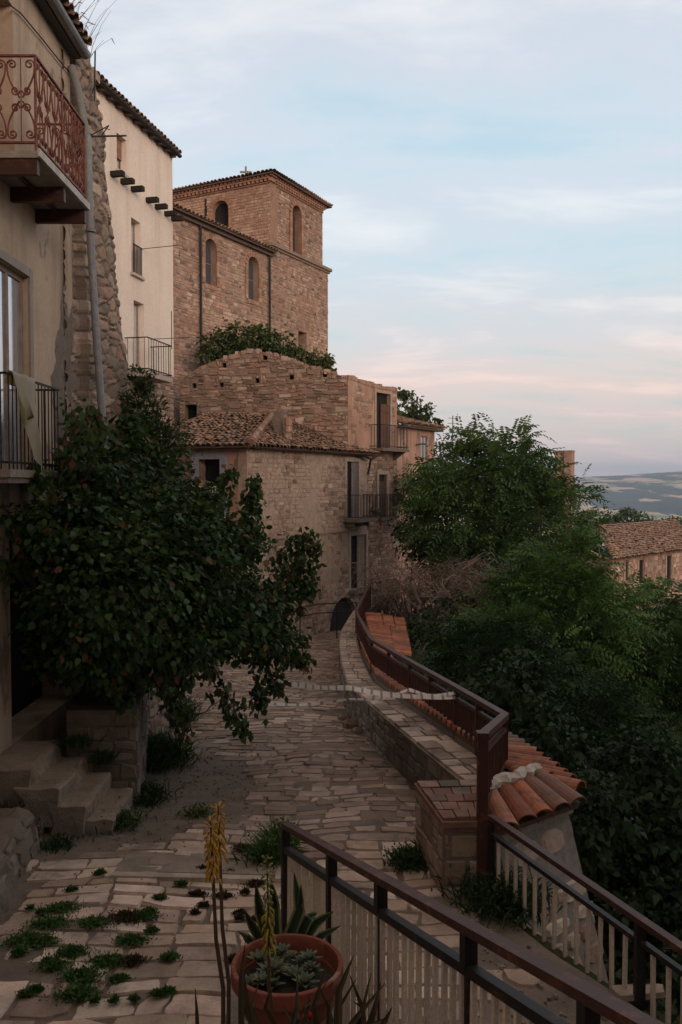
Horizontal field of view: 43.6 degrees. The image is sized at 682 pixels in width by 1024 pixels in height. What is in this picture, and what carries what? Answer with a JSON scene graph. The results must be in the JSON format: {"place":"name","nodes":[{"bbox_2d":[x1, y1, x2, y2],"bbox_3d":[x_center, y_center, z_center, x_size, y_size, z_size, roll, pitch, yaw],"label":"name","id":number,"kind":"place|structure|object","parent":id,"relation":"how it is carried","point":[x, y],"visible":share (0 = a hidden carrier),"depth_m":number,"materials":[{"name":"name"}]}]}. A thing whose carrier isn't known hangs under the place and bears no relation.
{"place":"outdoors","nodes":[
{"label":"outdoors","id":0,"kind":"place"},
{"bbox_2d":[203,816,225,1023],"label":"aloe flower","id":1,"kind":"object","parent":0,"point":[214,871],"visible":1,"depth_m":3.30,"materials":[{"name":"yellow plant"}]},
{"bbox_2d":[0,630,665,1023],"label":"street","id":2,"kind":"structure","parent":0,"point":[14,968],"depth_m":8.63,"materials":[{"name":"grey stone"}]},
{"bbox_2d":[38,828,93,854],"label":"weed","id":3,"kind":"object","parent":2,"relation":"on","point":[52,844],"visible":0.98,"depth_m":8.42,"materials":[{"name":"green plant"}]},
{"bbox_2d":[0,740,132,837],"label":"stone steps","id":4,"kind":"structure","parent":2,"relation":"on","point":[69,795],"depth_m":8.94,"materials":[{"name":"grey stone"}]},
{"bbox_2d":[47,729,105,752],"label":"weed","id":5,"kind":"object","parent":4,"relation":"on","point":[80,741],"visible":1,"depth_m":9.61,"materials":[{"name":"green plant"}]},
{"bbox_2d":[86,747,121,766],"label":"weed","id":6,"kind":"object","parent":4,"relation":"on","point":[103,757],"visible":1,"depth_m":9.65,"materials":[{"name":"green plant"}]},
{"bbox_2d":[80,796,156,838],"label":"weed","id":7,"kind":"object","parent":2,"relation":"on","point":[124,820],"visible":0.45,"depth_m":9.03,"materials":[{"name":"green plant"}]},
{"bbox_2d":[0,843,264,1006],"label":"grass","id":8,"kind":"structure","parent":2,"relation":"on","point":[81,977],"depth_m":6.24,"materials":[{"name":"green plant"}]},
{"bbox_2d":[115,363,194,676],"bbox_3d":[-2.805,0.691,12.514,1.752,5.783,1.506,0,2,0],"label":"upright shrub","id":9,"kind":"object","parent":2,"relation":"on","point":[144,384],"visible":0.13,"depth_m":12.51,"materials":[{"name":"green plant"}]},
{"bbox_2d":[132,774,185,811],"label":"weed","id":10,"kind":"object","parent":2,"relation":"on","point":[150,792],"visible":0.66,"depth_m":9.93,"materials":[{"name":"green plant"}]},
{"bbox_2d":[145,724,205,776],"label":"weed","id":11,"kind":"object","parent":2,"relation":"on","point":[161,751],"visible":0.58,"depth_m":11.65,"materials":[{"name":"green plant"}]},
{"bbox_2d":[165,690,222,727],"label":"weed","id":12,"kind":"object","parent":2,"relation":"on","point":[172,722],"visible":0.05,"depth_m":14.79,"materials":[{"name":"green plant"}]},
{"bbox_2d":[109,852,280,884],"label":"street slab","id":13,"kind":"structure","parent":2,"relation":"on","point":[132,864],"depth_m":7.74,"materials":[{"name":"stone"}]},
{"bbox_2d":[176,801,214,819],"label":"weed","id":14,"kind":"object","parent":2,"relation":"on","point":[197,813],"visible":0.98,"depth_m":9.50,"materials":[{"name":"green plant"}]},
{"bbox_2d":[228,823,309,870],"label":"weed","id":15,"kind":"object","parent":2,"relation":"on","point":[269,847],"visible":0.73,"depth_m":8.04,"materials":[{"name":"green plant"}]},
{"bbox_2d":[231,988,334,1023],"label":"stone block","id":16,"kind":"structure","parent":2,"relation":"on","point":[234,1008],"depth_m":4.11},
{"bbox_2d":[231,933,342,1023],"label":"flower pot","id":17,"kind":"object","parent":16,"relation":"on","point":[283,995],"visible":0.68,"depth_m":3.73,"materials":[{"name":"ceramic"}]},
{"bbox_2d":[210,801,230,1023],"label":"aloe flower","id":18,"kind":"object","parent":17,"relation":"in","point":[220,830],"visible":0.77,"depth_m":3.45,"materials":[{"name":"yellow plant"}]},
{"bbox_2d":[245,942,323,989],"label":"succulent","id":19,"kind":"object","parent":17,"relation":"on","point":[292,969],"visible":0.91,"depth_m":3.77,"materials":[{"name":"green plant"}]},
{"bbox_2d":[238,872,339,943],"bbox_3d":[-0.261,1.969,4.159,0.515,0.452,0.217,0,2,0],"label":"agave","id":20,"kind":"object","parent":16,"relation":"on","point":[300,921],"visible":0.65,"depth_m":4.16,"materials":[{"name":"green plant"}]},
{"bbox_2d":[256,813,315,849],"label":"weed","id":21,"kind":"object","parent":2,"relation":"on","point":[265,831],"visible":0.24,"depth_m":8.42,"materials":[{"name":"green plant"}]},
{"bbox_2d":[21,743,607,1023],"bbox_3d":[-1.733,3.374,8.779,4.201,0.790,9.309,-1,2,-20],"label":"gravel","id":22,"kind":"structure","parent":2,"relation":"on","point":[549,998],"depth_m":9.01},
{"bbox_2d":[338,713,348,719],"bbox_3d":[0.046,3.675,15.243,0.201,0.172,0.122,0,2,0],"label":"rock","id":23,"kind":"object","parent":2,"relation":"on","point":[344,716],"visible":0.66,"depth_m":15.20,"materials":[{"name":"stone"}]},
{"bbox_2d":[343,717,357,728],"bbox_3d":[0.178,3.595,14.413,0.304,0.276,0.195,0,2,0],"label":"rock","id":24,"kind":"object","parent":2,"relation":"on","point":[350,723],"visible":0.61,"depth_m":14.34,"materials":[{"name":"stone"}]},
{"bbox_2d":[351,726,362,734],"bbox_3d":[0.274,3.603,13.999,0.225,0.190,0.134,0,2,0],"label":"rock","id":25,"kind":"object","parent":2,"relation":"on","point":[357,730],"visible":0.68,"depth_m":13.95,"materials":[{"name":"stone"}]},
{"bbox_2d":[378,838,427,879],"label":"weed","id":26,"kind":"object","parent":2,"relation":"on","point":[409,858],"visible":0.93,"depth_m":7.92,"materials":[{"name":"green plant"}]},
{"bbox_2d":[339,602,476,790],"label":"parapet wall","id":27,"kind":"structure","parent":2,"relation":"on","point":[411,746],"depth_m":11.76,"materials":[{"name":"stone"}]},
{"bbox_2d":[355,583,508,881],"bbox_3d":[0.955,2.666,18.240,0.892,2.415,22.177,0,2,-2],"label":"brown railing","id":28,"kind":"object","parent":27,"relation":"on","point":[488,733],"visible":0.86,"depth_m":10.02,"materials":[{"name":"paint"}]},
{"bbox_2d":[268,677,454,705],"bbox_3d":[0.010,2.615,11.818,0.347,0.876,3.798,-2,3,-43],"label":"barrier tape","id":29,"kind":"object","parent":28,"relation":"attached to","point":[417,695],"visible":0.94,"depth_m":11.46,"materials":[{"name":"white plastic"}]},
{"bbox_2d":[427,863,569,930],"bbox_3d":[1.289,3.099,7.011,1.129,0.309,1.135,2,3,42],"label":"weed","id":30,"kind":"object","parent":2,"relation":"on","point":[497,897],"visible":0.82,"depth_m":6.83,"materials":[{"name":"green plant"}]},
{"bbox_2d":[69,0,681,477],"label":"sky","id":31,"kind":"structure","parent":0,"point":[502,179],"materials":[{"name":"blue"}]},
{"bbox_2d":[165,471,681,1023],"bbox_3d":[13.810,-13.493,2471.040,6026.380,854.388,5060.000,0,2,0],"label":"terrain","id":32,"kind":"structure","parent":0,"point":[657,495],"depth_m":2111.12,"materials":[{"name":"blue"}]},
{"bbox_2d":[0,807,43,916],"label":"stone ledge","id":33,"kind":"object","parent":32,"relation":"on","point":[19,844],"visible":0.95,"depth_m":7.80,"materials":[{"name":"grey stone"}]},
{"bbox_2d":[0,798,38,810],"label":"weed","id":34,"kind":"object","parent":33,"relation":"on","point":[8,804],"visible":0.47,"depth_m":8.63,"materials":[{"name":"green plant"}]},
{"bbox_2d":[0,0,108,756],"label":"plaster house","id":35,"kind":"structure","parent":32,"relation":"on","point":[44,198],"depth_m":10.11,"materials":[{"name":"beige paint"}]},
{"bbox_2d":[0,248,33,469],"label":"french window","id":36,"kind":"structure","parent":35,"relation":"in","point":[11,291],"depth_m":9.79,"materials":[{"name":"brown wood"}]},
{"bbox_2d":[5,370,41,465],"bbox_3d":[-3.295,-0.954,8.902,0.191,0.967,0.660,0,2,0],"label":"cloth","id":37,"kind":"object","parent":35,"relation":"hanging from","point":[24,384],"visible":1,"depth_m":8.99,"materials":[{"name":"beige fabric"}]},
{"bbox_2d":[9,535,41,716],"bbox_3d":[-4.145,1.388,10.655,0.030,2.480,2.300,0,2,0],"label":"street door","id":38,"kind":"structure","parent":35,"relation":"in","point":[22,695],"depth_m":11.00,"materials":[{"name":"brown wood"}]},
{"bbox_2d":[5,1,68,71],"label":"cable","id":39,"kind":"object","parent":35,"relation":"attached to","point":[37,33],"visible":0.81,"depth_m":10.30,"materials":[{"name":"black metal"}]},
{"bbox_2d":[55,397,85,491],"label":"creeper","id":40,"kind":"object","parent":35,"relation":"attached to","point":[65,435],"visible":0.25,"depth_m":11.12,"materials":[{"name":"green plant"}]},
{"bbox_2d":[66,672,149,805],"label":"planter wall","id":41,"kind":"structure","parent":32,"relation":"on","point":[126,731],"depth_m":9.80,"materials":[{"name":"stone"}]},
{"bbox_2d":[0,405,326,749],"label":"leafy shrub","id":42,"kind":"object","parent":41,"relation":"on","point":[146,607],"visible":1,"depth_m":9.94,"materials":[{"name":"green plant"}]},
{"bbox_2d":[61,48,169,738],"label":"rubble buttress","id":43,"kind":"structure","parent":32,"relation":"on","point":[114,351],"depth_m":12.22,"materials":[{"name":"stone"}]},
{"bbox_2d":[72,0,114,57],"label":"dry grass","id":44,"kind":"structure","parent":43,"relation":"on","point":[90,22],"depth_m":12.14,"materials":[{"name":"beige plant"}]},
{"bbox_2d":[90,51,126,137],"bbox_3d":[-3.447,-5.824,12.010,0.365,1.492,0.964,1,2,19],"label":"aerial","id":45,"kind":"object","parent":43,"relation":"attached to","point":[102,135],"visible":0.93,"depth_m":12.18,"materials":[{"name":"black metal"}]},
{"bbox_2d":[90,63,188,473],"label":"white house","id":46,"kind":"structure","parent":32,"relation":"on","point":[138,162],"depth_m":26.46,"materials":[{"name":"beige paint"}]},
{"bbox_2d":[117,138,121,168],"bbox_3d":[-6.639,-10.490,25.117,0.100,1.070,0.622,0,2,12],"label":"window","id":47,"kind":"structure","parent":46,"relation":"in","point":[119,147],"depth_m":25.28,"materials":[{"name":"brown wood"}]},
{"bbox_2d":[131,222,134,271],"bbox_3d":[-6.470,-8.066,26.078,0.053,1.656,0.639,0,2,12],"label":"window","id":48,"kind":"structure","parent":46,"relation":"in","point":[132,224],"depth_m":26.28,"materials":[{"name":"white wood"}]},
{"bbox_2d":[134,303,137,365],"bbox_3d":[-6.436,-5.332,26.330,0.053,2.250,0.708,0,2,12],"label":"window","id":49,"kind":"structure","parent":46,"relation":"in","point":[135,305],"depth_m":26.54,"materials":[{"name":"white wood"}]},
{"bbox_2d":[178,425,203,486],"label":"creeper","id":50,"kind":"object","parent":32,"relation":"on","point":[191,452],"visible":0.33,"depth_m":16.43,"materials":[{"name":"green plant"}]},
{"bbox_2d":[194,317,310,365],"bbox_3d":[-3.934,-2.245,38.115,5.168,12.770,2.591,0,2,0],"label":"shrub","id":51,"kind":"object","parent":32,"relation":"on","point":[265,341],"visible":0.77,"depth_m":37.60,"materials":[{"name":"green plant"}]},
{"bbox_2d":[173,166,332,408],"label":"church","id":52,"kind":"structure","parent":32,"relation":"on","point":[249,247],"depth_m":44.67,"materials":[{"name":"brown brick"}]},
{"bbox_2d":[202,234,219,290],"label":"arched window","id":53,"kind":"structure","parent":52,"relation":"in","point":[206,252],"depth_m":40.29,"materials":[{"name":"beige stone"}]},
{"bbox_2d":[245,253,261,305],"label":"arched window","id":54,"kind":"structure","parent":52,"relation":"in","point":[249,281],"depth_m":43.44,"materials":[{"name":"beige stone"}]},
{"bbox_2d":[172,409,380,637],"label":"abandoned house","id":55,"kind":"structure","parent":32,"relation":"on","point":[315,481],"depth_m":31.83,"materials":[{"name":"stone"}]},
{"bbox_2d":[191,451,226,517],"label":"window","id":56,"kind":"structure","parent":55,"relation":"in","point":[213,468],"depth_m":28.83,"materials":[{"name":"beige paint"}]},
{"bbox_2d":[347,462,357,516],"bbox_3d":[0.393,-0.905,34.864,0.120,2.397,1.184,1,2,27],"label":"balcony door","id":57,"kind":"structure","parent":55,"relation":"in","point":[352,469],"depth_m":34.92,"materials":[{"name":"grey wood"}]},
{"bbox_2d":[351,534,364,588],"bbox_3d":[0.633,2.051,35.429,0.120,2.300,1.534,1,2,27],"label":"lower door","id":58,"kind":"structure","parent":55,"relation":"in","point":[357,541],"depth_m":35.47,"materials":[{"name":"grey wood"}]},
{"bbox_2d":[173,348,408,613],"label":"ruined house","id":59,"kind":"structure","parent":32,"relation":"on","point":[352,410],"depth_m":35.33,"materials":[{"name":"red stone"}]},
{"bbox_2d":[188,406,196,418],"bbox_3d":[-6.200,-4.086,36.045,0.609,0.914,0.030,0,2,6],"label":"window","id":60,"kind":"structure","parent":59,"relation":"in","point":[192,410],"depth_m":36.03,"materials":[{"name":"black glass"}]},
{"bbox_2d":[379,474,384,516],"bbox_3d":[1.710,-0.709,37.323,0.090,1.963,0.785,1,2,34],"label":"lower door","id":61,"kind":"structure","parent":59,"relation":"in","point":[381,477],"depth_m":37.39,"materials":[{"name":"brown wood"}]},
{"bbox_2d":[377,393,387,447],"bbox_3d":[1.727,-3.959,37.234,0.130,2.508,1.287,1,2,34],"label":"balcony door","id":62,"kind":"structure","parent":59,"relation":"in","point":[382,407],"depth_m":37.28,"materials":[{"name":"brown wood"}]},
{"bbox_2d":[390,533,398,548],"bbox_3d":[2.311,1.154,37.569,0.440,0.810,2.193,0,2,0],"label":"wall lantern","id":63,"kind":"object","parent":59,"relation":"attached to","point":[396,542],"depth_m":36.56,"materials":[{"name":"black metal"}]},
{"bbox_2d":[304,348,336,372],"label":"shrub","id":64,"kind":"object","parent":32,"relation":"on","point":[324,362],"visible":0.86,"depth_m":38.17,"materials":[{"name":"green plant"}]},
{"bbox_2d":[299,602,356,638],"bbox_3d":[-0.472,3.948,30.275,2.303,1.440,0.197,-1,2,-29],"label":"iron handrail","id":65,"kind":"object","parent":32,"relation":"on","point":[336,612],"visible":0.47,"depth_m":30.31,"materials":[{"name":"black metal"}]},
{"bbox_2d":[365,612,411,664],"bbox_3d":[1.380,5.702,24.464,1.273,4.892,5.504,0,2,0],"label":"tiled lean to","id":66,"kind":"object","parent":32,"relation":"on","point":[390,631],"visible":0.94,"depth_m":24.03,"materials":[{"name":"tile"}]},
{"bbox_2d":[342,560,436,633],"bbox_3d":[1.889,3.358,30.168,3.744,3.574,2.250,0,2,0],"label":"dead vine","id":67,"kind":"object","parent":32,"relation":"on","point":[388,604],"visible":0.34,"depth_m":29.82,"materials":[{"name":"brown plant"}]},
{"bbox_2d":[371,470,434,586],"bbox_3d":[3.050,2.250,36.881,2.807,8.134,4.136,1,2,20],"label":"shrub","id":68,"kind":"object","parent":32,"relation":"on","point":[396,493],"visible":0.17,"depth_m":37.83,"materials":[{"name":"green plant"}]},
{"bbox_2d":[397,387,443,429],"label":"tree","id":69,"kind":"object","parent":32,"relation":"on","point":[413,411],"visible":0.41,"depth_m":46.49,"materials":[{"name":"green plant"}]},
{"bbox_2d":[396,415,446,610],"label":"annexe house","id":70,"kind":"structure","parent":32,"relation":"on","point":[419,434],"depth_m":39.64,"materials":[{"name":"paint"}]},
{"bbox_2d":[421,436,425,457],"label":"window","id":71,"kind":"structure","parent":70,"relation":"in","point":[423,438],"depth_m":40.87,"materials":[{"name":"white wood"}]},
{"bbox_2d":[359,544,496,648],"bbox_3d":[2.858,4.854,27.754,4.481,7.722,2.496,0,2,-7],"label":"dead vine","id":72,"kind":"object","parent":32,"relation":"on","point":[420,599],"visible":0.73,"depth_m":27.47,"materials":[{"name":"brown plant"}]},
{"bbox_2d":[388,438,480,683],"bbox_3d":[3.913,2.875,33.836,4.184,11.811,4.238,0,2,0],"label":"broadleaf tree","id":73,"kind":"object","parent":32,"relation":"on","point":[397,527],"visible":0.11,"depth_m":33.07,"materials":[{"name":"green plant"}]},
{"bbox_2d":[405,581,482,687],"bbox_3d":[3.091,5.305,24.971,3.340,6.579,3.577,0,2,0],"label":"shrub","id":74,"kind":"object","parent":32,"relation":"on","point":[414,637],"visible":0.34,"depth_m":25.07,"materials":[{"name":"green plant"}]},
{"bbox_2d":[414,779,476,896],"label":"brick pillar","id":75,"kind":"structure","parent":32,"relation":"on","point":[446,823],"depth_m":7.41,"materials":[{"name":"brick"}]},
{"bbox_2d":[281,822,664,1023],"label":"cream bar fence","id":76,"kind":"object","parent":32,"relation":"on","point":[330,889],"visible":0.71,"depth_m":3.76,"materials":[{"name":"metal"}]},
{"bbox_2d":[435,553,530,667],"bbox_3d":[4.288,5.181,25.207,3.137,8.096,2.738,0,2,0],"label":"tree","id":77,"kind":"object","parent":32,"relation":"on","point":[470,582],"visible":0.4,"depth_m":24.92,"materials":[{"name":"brown plant"}]},
{"bbox_2d":[360,642,608,983],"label":"retaining wall","id":78,"kind":"structure","parent":32,"relation":"on","point":[535,795],"depth_m":7.79,"materials":[{"name":"ceramic"}]},
{"bbox_2d":[386,412,619,610],"bbox_3d":[5.634,3.096,29.945,8.055,13.271,7.309,0,2,0],"label":"tree of heaven","id":79,"kind":"object","parent":32,"relation":"on","point":[504,510],"visible":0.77,"depth_m":29.04,"materials":[{"name":"green plant"}]},
{"bbox_2d":[411,603,677,821],"bbox_3d":[4.101,5.139,17.177,5.876,6.416,3.897,1,2,25],"label":"tree of heaven","id":80,"kind":"object","parent":32,"relation":"on","point":[602,718],"visible":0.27,"depth_m":16.99,"materials":[{"name":"green plant"}]},
{"bbox_2d":[435,522,680,816],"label":"tree of heaven","id":81,"kind":"object","parent":32,"relation":"on","point":[566,594],"visible":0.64,"depth_m":22.46,"materials":[{"name":"green plant"}]},
{"bbox_2d":[442,683,680,1023],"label":"undergrowth","id":82,"kind":"object","parent":32,"relation":"on","point":[660,1007],"depth_m":15.46,"materials":[{"name":"green plant"}]},
{"bbox_2d":[554,450,574,532],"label":"stone tower","id":83,"kind":"structure","parent":32,"relation":"on","point":[570,455],"depth_m":59.84,"materials":[{"name":"stone"}]},
{"bbox_2d":[458,643,681,885],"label":"shrub","id":84,"kind":"object","parent":32,"relation":"on","point":[587,847],"visible":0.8,"depth_m":13.63,"materials":[{"name":"green plant"}]},
{"bbox_2d":[487,814,681,1023],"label":"thin bar fence","id":85,"kind":"object","parent":32,"relation":"on","point":[642,926],"visible":0.69,"depth_m":5.94,"materials":[{"name":"metal"}]},
{"bbox_2d":[576,506,619,555],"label":"tree","id":86,"kind":"object","parent":32,"relation":"on","point":[600,519],"visible":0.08,"depth_m":65.51,"materials":[{"name":"green plant"}]},
{"bbox_2d":[521,519,681,671],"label":"house","id":87,"kind":"structure","parent":32,"relation":"on","point":[653,548],"depth_m":54.42,"materials":[{"name":"red stone"}]},
{"bbox_2d":[623,562,626,580],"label":"window","id":88,"kind":"structure","parent":87,"relation":"in","point":[624,576],"depth_m":50.33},
{"bbox_2d":[637,560,641,581],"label":"window","id":89,"kind":"structure","parent":87,"relation":"in","point":[639,562],"depth_m":52.13,"materials":[{"name":"black glass"}]},
{"bbox_2d":[665,555,669,586],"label":"window","id":90,"kind":"structure","parent":87,"relation":"in","point":[667,558],"depth_m":54.95,"materials":[{"name":"black glass"}]},
{"bbox_2d":[571,740,681,1014],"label":"broadleaf tree","id":91,"kind":"object","parent":32,"relation":"on","point":[655,875],"visible":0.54,"depth_m":13.16,"materials":[{"name":"green plant"}]},
{"bbox_2d":[603,507,656,523],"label":"tree","id":92,"kind":"object","parent":32,"relation":"on","point":[635,515],"visible":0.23,"depth_m":84.67,"materials":[{"name":"green plant"}]},
{"bbox_2d":[596,569,681,770],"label":"tree of heaven","id":93,"kind":"object","parent":32,"relation":"on","point":[669,694],"visible":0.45,"depth_m":23.18,"materials":[{"name":"green plant"}]},
{"bbox_2d":[651,513,681,524],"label":"tree","id":94,"kind":"object","parent":32,"relation":"on","point":[677,518],"visible":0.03,"depth_m":79.81,"materials":[{"name":"green plant"}]},
{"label":"stairs","id":95,"kind":"structure","parent":0,"visible":0},
{"bbox_2d":[195,941,391,1023],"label":"aloe plant","id":96,"kind":"object","parent":95,"relation":"on","point":[245,1006],"visible":1,"depth_m":2.96,"materials":[{"name":"green plant"}]},
{"bbox_2d":[261,855,276,1023],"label":"aloe flower","id":97,"kind":"object","parent":96,"relation":"attached to","point":[268,934],"visible":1,"depth_m":3.35,"materials":[{"name":"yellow plant"}]},
{"bbox_2d":[302,1012,312,1019],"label":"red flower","id":98,"kind":"object","parent":96,"relation":"attached to","point":[310,1017],"visible":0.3,"depth_m":3.06,"materials":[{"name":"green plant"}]}
]}

